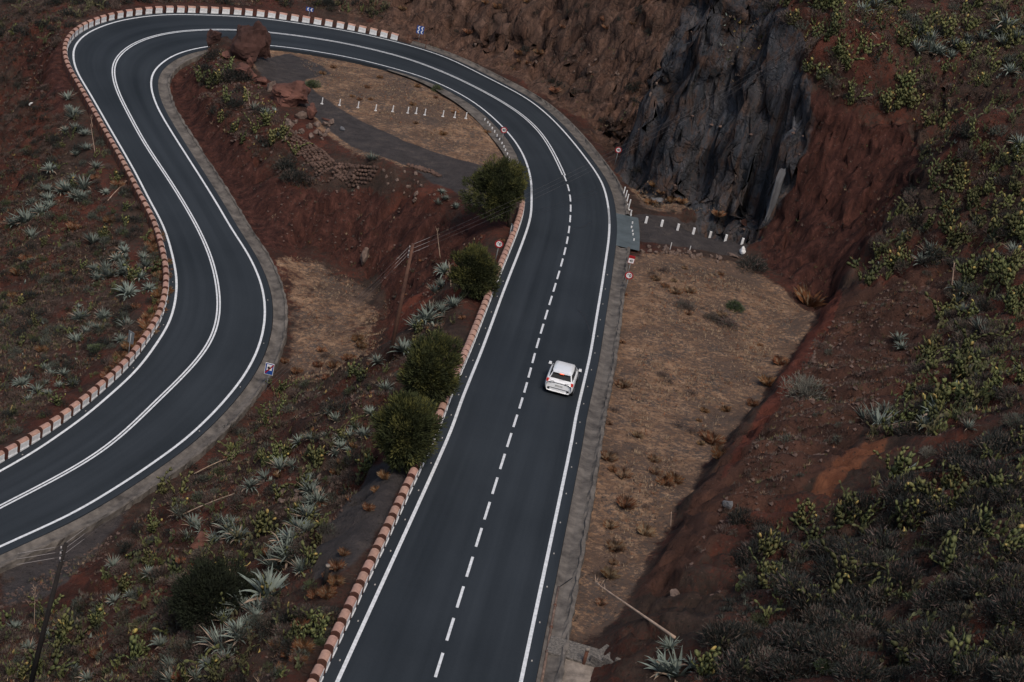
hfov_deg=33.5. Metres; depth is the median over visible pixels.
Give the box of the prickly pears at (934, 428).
[0,0,1023,681]
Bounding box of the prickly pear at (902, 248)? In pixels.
[886,243,907,266]
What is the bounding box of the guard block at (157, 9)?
[153,6,162,13]
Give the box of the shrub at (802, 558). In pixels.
[787,543,815,559]
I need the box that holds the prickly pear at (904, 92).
[897,88,907,103]
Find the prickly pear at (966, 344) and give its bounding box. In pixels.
[953,334,981,363]
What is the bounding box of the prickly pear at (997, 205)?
[990,199,1003,216]
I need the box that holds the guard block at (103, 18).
[98,15,106,23]
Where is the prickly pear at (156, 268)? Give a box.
[150,259,171,274]
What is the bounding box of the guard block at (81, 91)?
[79,88,86,100]
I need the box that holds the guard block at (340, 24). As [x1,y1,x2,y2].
[336,21,344,28]
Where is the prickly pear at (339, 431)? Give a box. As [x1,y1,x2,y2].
[329,416,359,438]
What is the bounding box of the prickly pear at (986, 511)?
[978,501,1001,539]
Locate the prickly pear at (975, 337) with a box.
[954,320,1000,342]
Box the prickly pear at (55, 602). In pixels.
[27,594,64,613]
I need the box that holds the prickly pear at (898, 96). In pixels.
[895,84,918,106]
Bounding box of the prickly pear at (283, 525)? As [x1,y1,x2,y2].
[262,520,291,534]
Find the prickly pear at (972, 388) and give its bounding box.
[965,378,979,405]
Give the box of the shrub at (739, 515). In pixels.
[726,507,759,528]
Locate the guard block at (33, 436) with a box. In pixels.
[27,429,39,445]
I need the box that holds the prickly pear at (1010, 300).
[1001,291,1021,313]
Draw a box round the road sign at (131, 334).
[128,330,134,352]
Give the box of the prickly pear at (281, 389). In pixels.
[277,379,295,393]
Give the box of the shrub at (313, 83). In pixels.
[305,79,320,88]
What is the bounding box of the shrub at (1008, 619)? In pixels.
[993,606,1023,632]
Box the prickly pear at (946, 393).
[924,384,955,401]
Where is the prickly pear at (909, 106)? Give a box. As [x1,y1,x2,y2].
[902,87,924,109]
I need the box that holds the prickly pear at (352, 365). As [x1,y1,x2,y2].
[347,359,355,377]
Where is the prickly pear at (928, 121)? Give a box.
[920,110,941,125]
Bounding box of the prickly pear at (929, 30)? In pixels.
[924,26,932,39]
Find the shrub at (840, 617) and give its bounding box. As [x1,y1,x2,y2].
[830,614,857,632]
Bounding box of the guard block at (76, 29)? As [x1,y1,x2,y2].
[71,27,78,37]
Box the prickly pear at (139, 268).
[122,263,155,279]
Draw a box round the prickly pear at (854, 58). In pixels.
[836,37,864,65]
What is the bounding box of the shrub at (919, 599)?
[912,597,940,614]
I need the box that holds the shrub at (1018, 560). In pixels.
[997,550,1023,566]
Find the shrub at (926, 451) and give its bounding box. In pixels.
[919,446,938,458]
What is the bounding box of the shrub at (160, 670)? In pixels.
[152,661,176,681]
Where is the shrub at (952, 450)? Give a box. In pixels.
[931,440,975,467]
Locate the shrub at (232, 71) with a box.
[222,68,243,82]
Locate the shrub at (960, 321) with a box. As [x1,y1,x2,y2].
[944,317,971,334]
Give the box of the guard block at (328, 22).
[325,19,332,26]
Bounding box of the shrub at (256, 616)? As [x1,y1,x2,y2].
[245,613,264,632]
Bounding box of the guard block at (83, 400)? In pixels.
[77,394,88,408]
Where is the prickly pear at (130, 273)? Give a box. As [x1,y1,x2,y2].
[127,264,139,280]
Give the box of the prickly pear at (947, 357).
[943,348,952,361]
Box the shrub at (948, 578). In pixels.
[929,571,962,599]
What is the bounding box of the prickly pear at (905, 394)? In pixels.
[885,392,907,420]
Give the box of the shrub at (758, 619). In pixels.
[749,612,769,626]
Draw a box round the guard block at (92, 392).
[86,387,97,401]
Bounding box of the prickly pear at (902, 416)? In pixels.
[899,394,913,423]
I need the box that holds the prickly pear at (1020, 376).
[1010,356,1023,384]
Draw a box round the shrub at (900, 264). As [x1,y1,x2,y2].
[893,259,914,276]
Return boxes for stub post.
[322,563,329,586]
[582,647,589,664]
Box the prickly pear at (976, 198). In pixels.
[972,187,989,211]
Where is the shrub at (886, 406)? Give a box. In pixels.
[873,403,899,421]
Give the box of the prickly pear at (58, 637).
[43,622,69,648]
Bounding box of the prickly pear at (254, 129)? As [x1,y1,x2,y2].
[243,112,270,133]
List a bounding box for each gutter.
[0,50,287,573]
[411,41,629,215]
[536,246,629,681]
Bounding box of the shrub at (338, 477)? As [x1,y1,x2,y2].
[327,474,346,488]
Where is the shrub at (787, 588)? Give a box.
[773,573,819,607]
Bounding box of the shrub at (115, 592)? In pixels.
[109,586,125,595]
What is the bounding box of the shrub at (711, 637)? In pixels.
[703,627,726,646]
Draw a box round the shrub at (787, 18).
[779,11,801,25]
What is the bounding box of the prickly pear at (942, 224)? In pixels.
[937,204,960,233]
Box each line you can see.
[0,14,609,681]
[0,29,564,505]
[0,30,562,508]
[0,45,532,681]
[434,175,570,676]
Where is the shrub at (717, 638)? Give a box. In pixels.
[704,630,730,650]
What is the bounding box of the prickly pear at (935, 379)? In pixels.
[926,366,954,395]
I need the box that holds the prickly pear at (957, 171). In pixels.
[952,160,970,180]
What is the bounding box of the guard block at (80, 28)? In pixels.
[75,24,82,34]
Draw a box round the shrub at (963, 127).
[956,122,981,140]
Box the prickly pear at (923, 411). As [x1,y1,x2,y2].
[918,393,933,419]
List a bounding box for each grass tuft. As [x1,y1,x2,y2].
[7,291,16,296]
[9,266,24,275]
[18,252,32,259]
[33,345,48,351]
[65,221,80,229]
[89,646,100,658]
[90,174,99,179]
[100,370,109,377]
[102,214,115,222]
[109,179,125,186]
[112,351,124,357]
[114,351,127,357]
[121,340,136,350]
[126,331,141,341]
[129,302,141,308]
[136,316,153,322]
[138,320,149,328]
[141,311,154,318]
[144,240,157,249]
[147,246,158,255]
[148,234,166,242]
[151,288,169,298]
[154,272,171,280]
[157,284,175,293]
[170,668,182,681]
[175,556,185,563]
[262,545,274,555]
[269,639,279,648]
[272,470,281,477]
[275,662,286,671]
[280,357,289,363]
[281,647,288,658]
[289,653,301,662]
[290,365,303,373]
[290,617,308,631]
[290,640,308,652]
[293,638,315,652]
[294,651,309,664]
[306,588,318,598]
[312,361,323,367]
[317,346,326,352]
[317,586,334,599]
[320,584,336,595]
[321,373,329,379]
[326,359,341,368]
[327,573,345,586]
[329,467,340,474]
[329,558,347,571]
[338,546,350,556]
[341,354,351,360]
[349,442,357,447]
[351,333,363,341]
[356,340,367,348]
[361,502,375,511]
[370,484,378,492]
[376,469,389,479]
[398,5,406,10]
[439,130,446,135]
[462,28,472,33]
[493,3,501,8]
[514,49,522,54]
[532,47,543,54]
[549,86,561,92]
[595,597,608,605]
[600,565,620,579]
[601,449,617,462]
[603,519,619,528]
[605,538,626,551]
[608,464,617,472]
[609,557,617,564]
[614,378,631,387]
[615,466,633,478]
[616,494,639,509]
[631,430,644,437]
[637,522,656,536]
[643,198,657,204]
[648,180,657,186]
[648,453,661,462]
[649,465,663,475]
[651,274,660,280]
[655,473,674,486]
[661,283,669,288]
[665,469,685,484]
[667,196,676,202]
[667,286,682,293]
[675,197,687,203]
[684,286,697,293]
[684,309,693,314]
[696,440,704,445]
[697,429,711,436]
[700,407,710,412]
[701,430,726,445]
[711,209,725,216]
[711,442,728,459]
[717,310,727,317]
[720,404,731,411]
[747,397,758,406]
[757,373,776,385]
[771,355,789,364]
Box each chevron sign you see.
[306,7,313,13]
[416,25,424,40]
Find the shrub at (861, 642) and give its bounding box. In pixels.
[841,621,876,649]
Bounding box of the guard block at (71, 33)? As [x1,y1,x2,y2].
[68,31,73,41]
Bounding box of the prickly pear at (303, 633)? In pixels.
[294,626,305,640]
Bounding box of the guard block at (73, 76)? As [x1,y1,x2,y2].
[71,74,77,85]
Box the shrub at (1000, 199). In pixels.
[993,194,1015,209]
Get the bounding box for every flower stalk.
[32,586,37,624]
[180,493,234,515]
[194,455,232,473]
[595,577,675,638]
[950,262,955,291]
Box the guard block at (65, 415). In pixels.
[59,408,70,423]
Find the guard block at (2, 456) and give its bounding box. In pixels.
[0,450,4,462]
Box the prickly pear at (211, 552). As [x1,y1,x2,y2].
[205,542,236,567]
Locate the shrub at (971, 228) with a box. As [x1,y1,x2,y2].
[957,220,979,235]
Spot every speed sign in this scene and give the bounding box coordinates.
[495,240,502,262]
[501,127,506,138]
[614,147,621,164]
[625,272,632,289]
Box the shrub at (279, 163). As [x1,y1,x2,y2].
[272,157,295,171]
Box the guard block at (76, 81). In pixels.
[73,78,80,90]
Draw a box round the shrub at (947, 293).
[943,283,968,301]
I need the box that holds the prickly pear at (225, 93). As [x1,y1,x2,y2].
[221,85,231,102]
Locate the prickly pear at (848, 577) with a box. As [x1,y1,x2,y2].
[843,559,869,588]
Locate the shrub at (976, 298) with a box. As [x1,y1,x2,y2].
[966,292,993,311]
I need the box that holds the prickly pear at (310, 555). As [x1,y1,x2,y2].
[299,540,321,566]
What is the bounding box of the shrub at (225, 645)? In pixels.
[212,628,237,651]
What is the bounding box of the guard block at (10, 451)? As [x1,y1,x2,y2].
[3,443,17,459]
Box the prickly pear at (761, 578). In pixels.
[757,561,777,588]
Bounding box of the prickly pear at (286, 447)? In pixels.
[269,437,301,456]
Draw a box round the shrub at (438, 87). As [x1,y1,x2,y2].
[430,84,442,92]
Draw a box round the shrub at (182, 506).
[170,502,191,519]
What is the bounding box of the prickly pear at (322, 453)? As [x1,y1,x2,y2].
[313,446,328,462]
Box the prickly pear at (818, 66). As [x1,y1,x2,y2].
[816,62,830,79]
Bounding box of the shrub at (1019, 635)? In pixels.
[985,625,1023,657]
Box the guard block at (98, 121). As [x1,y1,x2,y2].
[96,118,103,130]
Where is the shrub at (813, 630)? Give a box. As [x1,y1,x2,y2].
[801,623,846,647]
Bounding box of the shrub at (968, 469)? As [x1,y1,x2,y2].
[959,457,1003,484]
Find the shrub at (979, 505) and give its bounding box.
[956,494,1001,521]
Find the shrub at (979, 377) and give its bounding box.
[968,371,996,387]
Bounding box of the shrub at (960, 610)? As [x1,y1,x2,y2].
[939,599,978,626]
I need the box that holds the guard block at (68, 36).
[66,34,71,45]
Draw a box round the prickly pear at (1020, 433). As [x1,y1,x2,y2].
[1010,425,1022,445]
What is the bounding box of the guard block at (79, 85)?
[76,83,83,95]
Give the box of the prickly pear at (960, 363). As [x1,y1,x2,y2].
[951,354,984,377]
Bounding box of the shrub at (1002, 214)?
[997,208,1014,219]
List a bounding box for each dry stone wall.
[279,125,378,186]
[406,163,441,176]
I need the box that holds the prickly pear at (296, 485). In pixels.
[284,464,316,489]
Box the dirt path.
[255,53,746,579]
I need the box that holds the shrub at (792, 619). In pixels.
[782,610,804,623]
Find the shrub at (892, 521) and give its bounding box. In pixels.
[876,512,897,526]
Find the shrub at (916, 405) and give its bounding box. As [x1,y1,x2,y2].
[906,402,926,417]
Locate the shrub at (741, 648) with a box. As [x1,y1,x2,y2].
[724,638,759,658]
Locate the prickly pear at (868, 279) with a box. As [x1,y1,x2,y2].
[846,257,886,285]
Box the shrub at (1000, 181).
[990,175,1011,189]
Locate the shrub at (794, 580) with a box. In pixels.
[764,563,816,604]
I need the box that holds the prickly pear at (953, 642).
[945,626,980,676]
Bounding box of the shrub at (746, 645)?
[725,635,778,676]
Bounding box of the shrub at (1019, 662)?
[988,654,1023,681]
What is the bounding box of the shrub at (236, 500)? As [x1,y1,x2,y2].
[224,494,245,510]
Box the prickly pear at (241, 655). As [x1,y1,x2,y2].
[235,644,259,660]
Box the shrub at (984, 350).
[973,347,993,360]
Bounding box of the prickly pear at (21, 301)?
[14,294,25,304]
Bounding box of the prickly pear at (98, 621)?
[87,612,105,627]
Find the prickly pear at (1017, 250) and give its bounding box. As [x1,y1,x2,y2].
[1005,245,1023,264]
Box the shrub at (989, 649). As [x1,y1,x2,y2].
[969,631,1023,662]
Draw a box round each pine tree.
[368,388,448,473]
[396,326,464,408]
[446,241,502,299]
[458,154,532,227]
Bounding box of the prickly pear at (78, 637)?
[48,621,91,646]
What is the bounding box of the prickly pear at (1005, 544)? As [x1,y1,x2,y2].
[997,540,1017,555]
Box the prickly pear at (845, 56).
[837,50,850,64]
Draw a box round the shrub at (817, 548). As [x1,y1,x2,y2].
[806,535,844,558]
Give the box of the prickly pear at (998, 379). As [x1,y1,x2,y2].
[990,367,1001,385]
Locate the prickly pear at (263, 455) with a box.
[257,448,269,466]
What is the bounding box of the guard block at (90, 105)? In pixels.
[87,103,94,115]
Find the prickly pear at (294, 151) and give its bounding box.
[281,136,312,155]
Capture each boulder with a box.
[189,531,208,548]
[206,29,221,46]
[222,51,230,58]
[231,20,266,62]
[234,62,256,79]
[246,57,253,67]
[254,77,266,84]
[258,31,270,58]
[267,81,275,91]
[271,80,310,106]
[294,111,306,118]
[306,102,316,118]
[360,247,368,265]
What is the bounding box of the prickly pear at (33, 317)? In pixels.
[31,310,41,326]
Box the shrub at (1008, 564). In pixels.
[997,561,1022,580]
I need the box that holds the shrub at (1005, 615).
[988,587,1023,631]
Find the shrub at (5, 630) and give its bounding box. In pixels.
[0,625,18,642]
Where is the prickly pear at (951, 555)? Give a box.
[928,529,958,574]
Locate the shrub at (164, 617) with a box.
[157,611,181,631]
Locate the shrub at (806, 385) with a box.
[776,372,828,400]
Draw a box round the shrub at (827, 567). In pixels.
[807,554,865,591]
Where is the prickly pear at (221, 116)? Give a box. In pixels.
[217,109,224,123]
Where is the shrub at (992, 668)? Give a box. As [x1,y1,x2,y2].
[982,657,1005,681]
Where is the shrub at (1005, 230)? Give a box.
[997,225,1017,239]
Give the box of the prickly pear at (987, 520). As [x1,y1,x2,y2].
[978,507,993,534]
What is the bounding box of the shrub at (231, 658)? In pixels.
[213,653,234,671]
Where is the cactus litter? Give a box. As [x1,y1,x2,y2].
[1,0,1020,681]
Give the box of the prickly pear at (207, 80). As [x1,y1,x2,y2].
[196,68,215,88]
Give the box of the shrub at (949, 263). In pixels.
[943,255,959,267]
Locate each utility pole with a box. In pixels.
[29,542,67,681]
[386,243,413,363]
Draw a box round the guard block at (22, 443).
[15,436,28,451]
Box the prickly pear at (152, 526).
[144,518,162,532]
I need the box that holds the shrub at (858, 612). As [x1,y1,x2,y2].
[831,603,875,628]
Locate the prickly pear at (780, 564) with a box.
[776,557,784,591]
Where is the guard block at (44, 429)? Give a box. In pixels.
[38,422,50,438]
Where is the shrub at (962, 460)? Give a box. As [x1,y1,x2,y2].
[944,454,983,481]
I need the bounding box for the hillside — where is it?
[0,0,1023,681]
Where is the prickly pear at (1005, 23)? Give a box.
[998,15,1017,31]
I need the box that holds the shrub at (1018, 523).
[1004,515,1023,534]
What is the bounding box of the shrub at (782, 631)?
[766,618,818,654]
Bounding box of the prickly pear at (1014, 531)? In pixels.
[993,524,1023,550]
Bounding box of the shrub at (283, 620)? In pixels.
[277,607,294,626]
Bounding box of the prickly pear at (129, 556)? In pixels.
[124,550,135,561]
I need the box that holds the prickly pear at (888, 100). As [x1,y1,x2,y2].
[880,90,899,112]
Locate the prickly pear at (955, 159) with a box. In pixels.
[947,141,960,164]
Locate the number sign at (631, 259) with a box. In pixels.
[628,255,635,271]
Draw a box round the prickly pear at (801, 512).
[793,498,816,528]
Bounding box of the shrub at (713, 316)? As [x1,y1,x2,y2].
[701,311,721,322]
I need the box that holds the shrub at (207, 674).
[201,665,226,681]
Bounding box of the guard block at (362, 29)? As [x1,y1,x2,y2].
[358,25,366,32]
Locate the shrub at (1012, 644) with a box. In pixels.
[999,636,1022,654]
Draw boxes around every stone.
[306,123,312,128]
[309,132,313,139]
[314,121,320,127]
[651,197,663,202]
[670,589,679,595]
[722,500,732,508]
[727,252,738,257]
[740,246,745,254]
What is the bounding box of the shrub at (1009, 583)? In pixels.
[993,570,1023,602]
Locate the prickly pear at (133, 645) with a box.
[117,628,150,660]
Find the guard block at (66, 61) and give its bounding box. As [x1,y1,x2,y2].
[64,59,69,71]
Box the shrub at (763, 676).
[751,661,781,681]
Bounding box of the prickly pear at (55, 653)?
[51,637,63,658]
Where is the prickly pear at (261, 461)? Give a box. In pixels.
[258,447,266,467]
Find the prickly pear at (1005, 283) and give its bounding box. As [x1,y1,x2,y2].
[1000,274,1015,296]
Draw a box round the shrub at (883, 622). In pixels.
[846,606,890,635]
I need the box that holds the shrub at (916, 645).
[900,635,937,665]
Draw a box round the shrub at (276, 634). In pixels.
[271,625,289,639]
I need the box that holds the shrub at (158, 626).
[149,621,165,636]
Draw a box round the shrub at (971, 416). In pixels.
[958,410,979,423]
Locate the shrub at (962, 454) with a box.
[952,450,973,460]
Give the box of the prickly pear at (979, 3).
[973,0,989,8]
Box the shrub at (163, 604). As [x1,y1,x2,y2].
[156,598,174,615]
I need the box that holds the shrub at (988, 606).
[968,596,1002,626]
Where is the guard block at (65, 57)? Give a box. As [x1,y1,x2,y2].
[63,55,68,66]
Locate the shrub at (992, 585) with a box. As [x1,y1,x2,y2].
[983,578,1005,597]
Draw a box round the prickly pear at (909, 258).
[902,249,912,266]
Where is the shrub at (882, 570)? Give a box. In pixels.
[852,559,883,580]
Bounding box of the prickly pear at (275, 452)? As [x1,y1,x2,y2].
[270,440,288,462]
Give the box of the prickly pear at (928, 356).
[919,344,951,367]
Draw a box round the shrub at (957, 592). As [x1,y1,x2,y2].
[939,580,978,610]
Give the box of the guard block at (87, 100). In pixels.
[85,98,91,110]
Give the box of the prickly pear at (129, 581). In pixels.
[123,576,135,592]
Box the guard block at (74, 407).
[68,401,80,416]
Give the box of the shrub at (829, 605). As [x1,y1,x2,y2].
[808,597,842,613]
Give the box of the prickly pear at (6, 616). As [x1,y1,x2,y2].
[0,610,8,633]
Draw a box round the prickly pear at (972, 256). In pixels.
[970,254,985,273]
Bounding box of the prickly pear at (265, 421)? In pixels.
[261,408,275,430]
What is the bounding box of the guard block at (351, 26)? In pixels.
[347,23,355,30]
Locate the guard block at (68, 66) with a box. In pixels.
[65,64,72,76]
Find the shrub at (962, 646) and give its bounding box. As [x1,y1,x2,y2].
[925,627,974,655]
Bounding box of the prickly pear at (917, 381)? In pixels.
[910,376,924,390]
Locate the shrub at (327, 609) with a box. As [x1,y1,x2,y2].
[317,606,338,623]
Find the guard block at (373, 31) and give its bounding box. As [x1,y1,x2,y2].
[369,27,377,35]
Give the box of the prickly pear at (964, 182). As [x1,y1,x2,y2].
[953,171,968,192]
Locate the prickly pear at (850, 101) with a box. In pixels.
[845,82,856,105]
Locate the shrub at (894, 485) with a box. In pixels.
[878,472,922,504]
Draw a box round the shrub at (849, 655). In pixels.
[840,650,860,663]
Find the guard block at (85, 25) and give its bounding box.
[81,22,87,30]
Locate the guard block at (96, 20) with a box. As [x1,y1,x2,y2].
[92,17,99,25]
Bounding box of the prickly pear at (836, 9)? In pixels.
[832,0,845,13]
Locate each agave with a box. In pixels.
[5,215,21,226]
[5,619,22,628]
[8,206,38,223]
[11,376,29,388]
[19,637,37,650]
[20,394,36,400]
[21,227,41,238]
[28,202,50,214]
[29,383,43,393]
[38,191,56,200]
[40,161,57,174]
[40,197,58,210]
[40,363,55,370]
[40,625,54,639]
[42,388,51,394]
[44,183,54,190]
[52,185,65,195]
[53,368,68,375]
[54,381,65,386]
[55,181,72,193]
[57,125,68,132]
[58,90,77,99]
[61,663,81,668]
[63,104,84,115]
[63,330,87,342]
[64,110,78,118]
[64,189,83,201]
[69,149,79,155]
[70,188,89,198]
[70,306,90,320]
[74,174,94,188]
[75,670,94,681]
[77,128,91,134]
[78,142,92,149]
[78,182,91,189]
[79,325,91,332]
[81,231,100,243]
[84,262,98,272]
[89,158,103,169]
[89,271,104,280]
[90,322,104,328]
[92,311,108,319]
[93,306,113,320]
[95,260,114,269]
[97,265,120,276]
[99,188,110,194]
[104,555,121,568]
[105,592,120,605]
[107,253,121,262]
[110,281,139,299]
[112,333,127,342]
[113,258,127,266]
[114,267,127,276]
[114,315,133,328]
[115,263,129,272]
[116,244,129,256]
[123,589,135,597]
[131,269,148,279]
[135,250,148,258]
[139,565,153,578]
[140,281,154,291]
[141,259,153,267]
[148,633,166,648]
[161,655,180,667]
[161,669,172,681]
[167,502,187,517]
[180,527,196,538]
[181,513,201,531]
[187,667,200,679]
[188,518,205,527]
[192,619,240,654]
[193,627,221,651]
[198,656,212,669]
[204,529,219,542]
[208,607,232,622]
[209,637,232,655]
[211,514,241,536]
[216,649,235,660]
[220,584,255,611]
[221,530,231,541]
[221,618,251,645]
[222,513,239,523]
[224,524,249,541]
[224,615,249,639]
[227,619,246,632]
[227,639,238,650]
[237,563,289,607]
[240,477,258,493]
[240,597,264,614]
[241,614,255,627]
[247,101,259,109]
[248,606,263,616]
[250,595,269,612]
[252,468,270,480]
[254,547,284,567]
[262,569,273,580]
[263,529,302,568]
[264,455,288,473]
[267,558,283,575]
[268,529,284,549]
[275,525,300,544]
[282,514,311,531]
[284,457,295,468]
[285,556,309,574]
[287,433,305,445]
[290,501,321,517]
[293,519,316,532]
[297,474,318,494]
[297,482,321,496]
[298,505,317,521]
[301,496,319,506]
[303,432,315,439]
[303,493,325,506]
[306,485,331,502]
[328,412,342,422]
[333,438,348,449]
[341,446,354,454]
[345,427,354,436]
[346,421,360,429]
[353,427,371,437]
[362,152,380,160]
[363,405,375,415]
[369,352,385,365]
[377,378,393,390]
[388,336,410,354]
[403,314,433,329]
[411,303,443,325]
[411,313,431,324]
[422,300,434,311]
[424,282,440,292]
[430,315,442,325]
[431,299,451,313]
[432,278,445,286]
[433,262,448,279]
[434,197,442,204]
[441,193,451,200]
[443,295,461,306]
[450,202,459,208]
[637,650,685,679]
[652,645,695,681]
[656,636,681,650]
[678,651,698,670]
[850,405,874,420]
[854,3,877,13]
[859,402,908,426]
[863,0,889,8]
[875,401,898,414]
[888,332,909,341]
[892,340,907,348]
[910,37,934,53]
[910,251,929,265]
[911,23,922,33]
[914,414,932,429]
[916,33,950,53]
[916,237,947,262]
[921,396,946,415]
[922,30,943,40]
[929,44,951,58]
[944,49,959,57]
[944,280,967,295]
[945,36,964,53]
[946,293,966,302]
[955,302,969,311]
[961,31,978,41]
[962,418,980,430]
[964,38,973,48]
[969,315,988,332]
[971,298,985,313]
[975,29,995,40]
[984,23,1003,33]
[991,11,1020,28]
[993,32,1011,44]
[998,62,1020,75]
[1000,55,1011,62]
[1003,241,1023,253]
[1006,132,1023,148]
[1011,28,1023,38]
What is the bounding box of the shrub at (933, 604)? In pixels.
[909,585,959,616]
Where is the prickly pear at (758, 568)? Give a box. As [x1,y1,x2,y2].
[748,546,778,572]
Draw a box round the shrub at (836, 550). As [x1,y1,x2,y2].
[826,545,850,557]
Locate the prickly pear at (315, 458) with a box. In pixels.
[307,445,323,467]
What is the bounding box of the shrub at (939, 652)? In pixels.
[905,637,963,681]
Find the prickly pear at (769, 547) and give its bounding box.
[756,526,786,557]
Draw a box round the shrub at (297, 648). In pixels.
[287,643,315,654]
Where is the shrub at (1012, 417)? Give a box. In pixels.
[1001,410,1023,428]
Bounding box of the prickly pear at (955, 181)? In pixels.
[949,168,968,188]
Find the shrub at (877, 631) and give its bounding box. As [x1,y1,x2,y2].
[852,607,892,634]
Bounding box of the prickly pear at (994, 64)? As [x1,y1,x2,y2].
[990,58,1000,72]
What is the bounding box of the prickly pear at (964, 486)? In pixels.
[946,480,980,511]
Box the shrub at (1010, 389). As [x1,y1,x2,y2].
[996,383,1023,401]
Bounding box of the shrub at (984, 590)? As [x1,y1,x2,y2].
[966,578,1002,605]
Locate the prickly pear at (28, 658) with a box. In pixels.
[24,649,42,672]
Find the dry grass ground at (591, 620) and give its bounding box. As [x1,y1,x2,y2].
[253,50,814,644]
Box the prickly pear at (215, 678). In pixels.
[197,653,229,681]
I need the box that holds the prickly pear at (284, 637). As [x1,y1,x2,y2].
[283,620,299,642]
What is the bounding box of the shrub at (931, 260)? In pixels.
[919,255,940,267]
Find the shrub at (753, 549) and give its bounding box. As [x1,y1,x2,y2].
[735,538,772,562]
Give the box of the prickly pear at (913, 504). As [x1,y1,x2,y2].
[895,496,924,530]
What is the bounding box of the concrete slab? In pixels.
[562,659,593,681]
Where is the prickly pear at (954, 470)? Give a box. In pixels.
[943,463,965,489]
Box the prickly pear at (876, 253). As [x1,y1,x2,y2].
[873,241,894,259]
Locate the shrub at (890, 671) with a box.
[886,665,907,681]
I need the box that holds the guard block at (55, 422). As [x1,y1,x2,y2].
[48,415,60,430]
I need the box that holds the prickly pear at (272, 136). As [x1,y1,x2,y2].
[267,128,279,145]
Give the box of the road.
[0,13,616,681]
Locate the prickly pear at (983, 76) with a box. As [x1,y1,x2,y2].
[974,70,987,86]
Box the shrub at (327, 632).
[308,623,331,639]
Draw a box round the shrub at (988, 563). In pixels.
[975,557,1005,573]
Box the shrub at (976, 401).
[958,393,983,409]
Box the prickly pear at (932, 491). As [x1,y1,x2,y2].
[916,475,942,501]
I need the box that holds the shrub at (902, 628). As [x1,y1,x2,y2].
[890,620,934,646]
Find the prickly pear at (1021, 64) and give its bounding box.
[1018,54,1023,71]
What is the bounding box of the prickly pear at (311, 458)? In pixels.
[307,439,324,462]
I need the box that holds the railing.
[406,34,426,48]
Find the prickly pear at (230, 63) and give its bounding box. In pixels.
[215,56,234,70]
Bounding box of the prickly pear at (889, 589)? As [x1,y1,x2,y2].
[884,557,910,602]
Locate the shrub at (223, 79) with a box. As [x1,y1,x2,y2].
[216,70,236,84]
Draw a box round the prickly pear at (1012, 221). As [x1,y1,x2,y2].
[1005,208,1022,237]
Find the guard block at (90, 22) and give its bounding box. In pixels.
[86,19,93,28]
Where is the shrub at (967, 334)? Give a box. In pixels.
[952,328,978,343]
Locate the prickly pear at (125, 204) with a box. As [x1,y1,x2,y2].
[122,199,134,210]
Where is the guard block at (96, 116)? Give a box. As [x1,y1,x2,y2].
[93,113,100,125]
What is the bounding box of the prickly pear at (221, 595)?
[210,592,224,613]
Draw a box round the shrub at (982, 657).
[951,644,1001,681]
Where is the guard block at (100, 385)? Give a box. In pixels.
[94,380,105,394]
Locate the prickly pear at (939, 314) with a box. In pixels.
[924,291,961,319]
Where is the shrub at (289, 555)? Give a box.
[283,550,302,564]
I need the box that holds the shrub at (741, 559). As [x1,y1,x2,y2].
[735,552,751,564]
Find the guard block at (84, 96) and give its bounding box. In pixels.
[82,93,88,105]
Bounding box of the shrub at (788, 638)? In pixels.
[773,630,819,660]
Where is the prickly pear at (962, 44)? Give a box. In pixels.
[955,39,971,52]
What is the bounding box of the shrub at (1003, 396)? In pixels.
[994,390,1016,402]
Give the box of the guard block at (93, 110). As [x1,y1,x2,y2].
[90,107,97,120]
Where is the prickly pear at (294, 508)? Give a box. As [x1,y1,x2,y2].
[284,498,301,519]
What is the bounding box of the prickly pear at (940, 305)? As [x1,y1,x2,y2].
[938,301,949,311]
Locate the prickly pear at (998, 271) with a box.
[988,260,1002,284]
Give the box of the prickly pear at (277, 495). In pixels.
[272,483,287,499]
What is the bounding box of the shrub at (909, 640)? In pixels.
[890,627,924,653]
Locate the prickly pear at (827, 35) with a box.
[823,17,844,41]
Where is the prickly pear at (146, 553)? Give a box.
[140,547,156,567]
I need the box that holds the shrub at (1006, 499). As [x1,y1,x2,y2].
[988,484,1023,509]
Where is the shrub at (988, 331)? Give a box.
[979,327,1001,342]
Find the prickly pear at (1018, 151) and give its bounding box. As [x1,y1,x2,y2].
[1013,143,1023,160]
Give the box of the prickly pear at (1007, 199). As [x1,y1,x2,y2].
[1002,193,1015,208]
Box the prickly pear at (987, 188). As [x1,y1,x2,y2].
[983,177,995,192]
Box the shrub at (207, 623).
[195,617,218,636]
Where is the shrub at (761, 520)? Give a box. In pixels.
[753,516,776,528]
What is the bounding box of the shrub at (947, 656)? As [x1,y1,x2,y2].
[939,654,970,677]
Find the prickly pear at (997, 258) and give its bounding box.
[993,253,1023,272]
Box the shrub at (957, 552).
[933,545,966,567]
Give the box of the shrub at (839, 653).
[824,641,866,671]
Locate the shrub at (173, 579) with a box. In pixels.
[167,573,185,585]
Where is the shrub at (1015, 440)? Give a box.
[1001,434,1023,448]
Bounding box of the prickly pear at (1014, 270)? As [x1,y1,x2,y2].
[989,259,1023,285]
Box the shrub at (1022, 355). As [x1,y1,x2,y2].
[1010,350,1023,359]
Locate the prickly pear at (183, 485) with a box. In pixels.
[156,471,193,493]
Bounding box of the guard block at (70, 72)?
[68,69,74,80]
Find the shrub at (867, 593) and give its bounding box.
[851,585,895,611]
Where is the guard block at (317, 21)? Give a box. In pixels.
[314,17,321,24]
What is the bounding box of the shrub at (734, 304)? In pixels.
[724,299,745,312]
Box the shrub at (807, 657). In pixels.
[796,652,819,673]
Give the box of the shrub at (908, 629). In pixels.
[884,617,931,656]

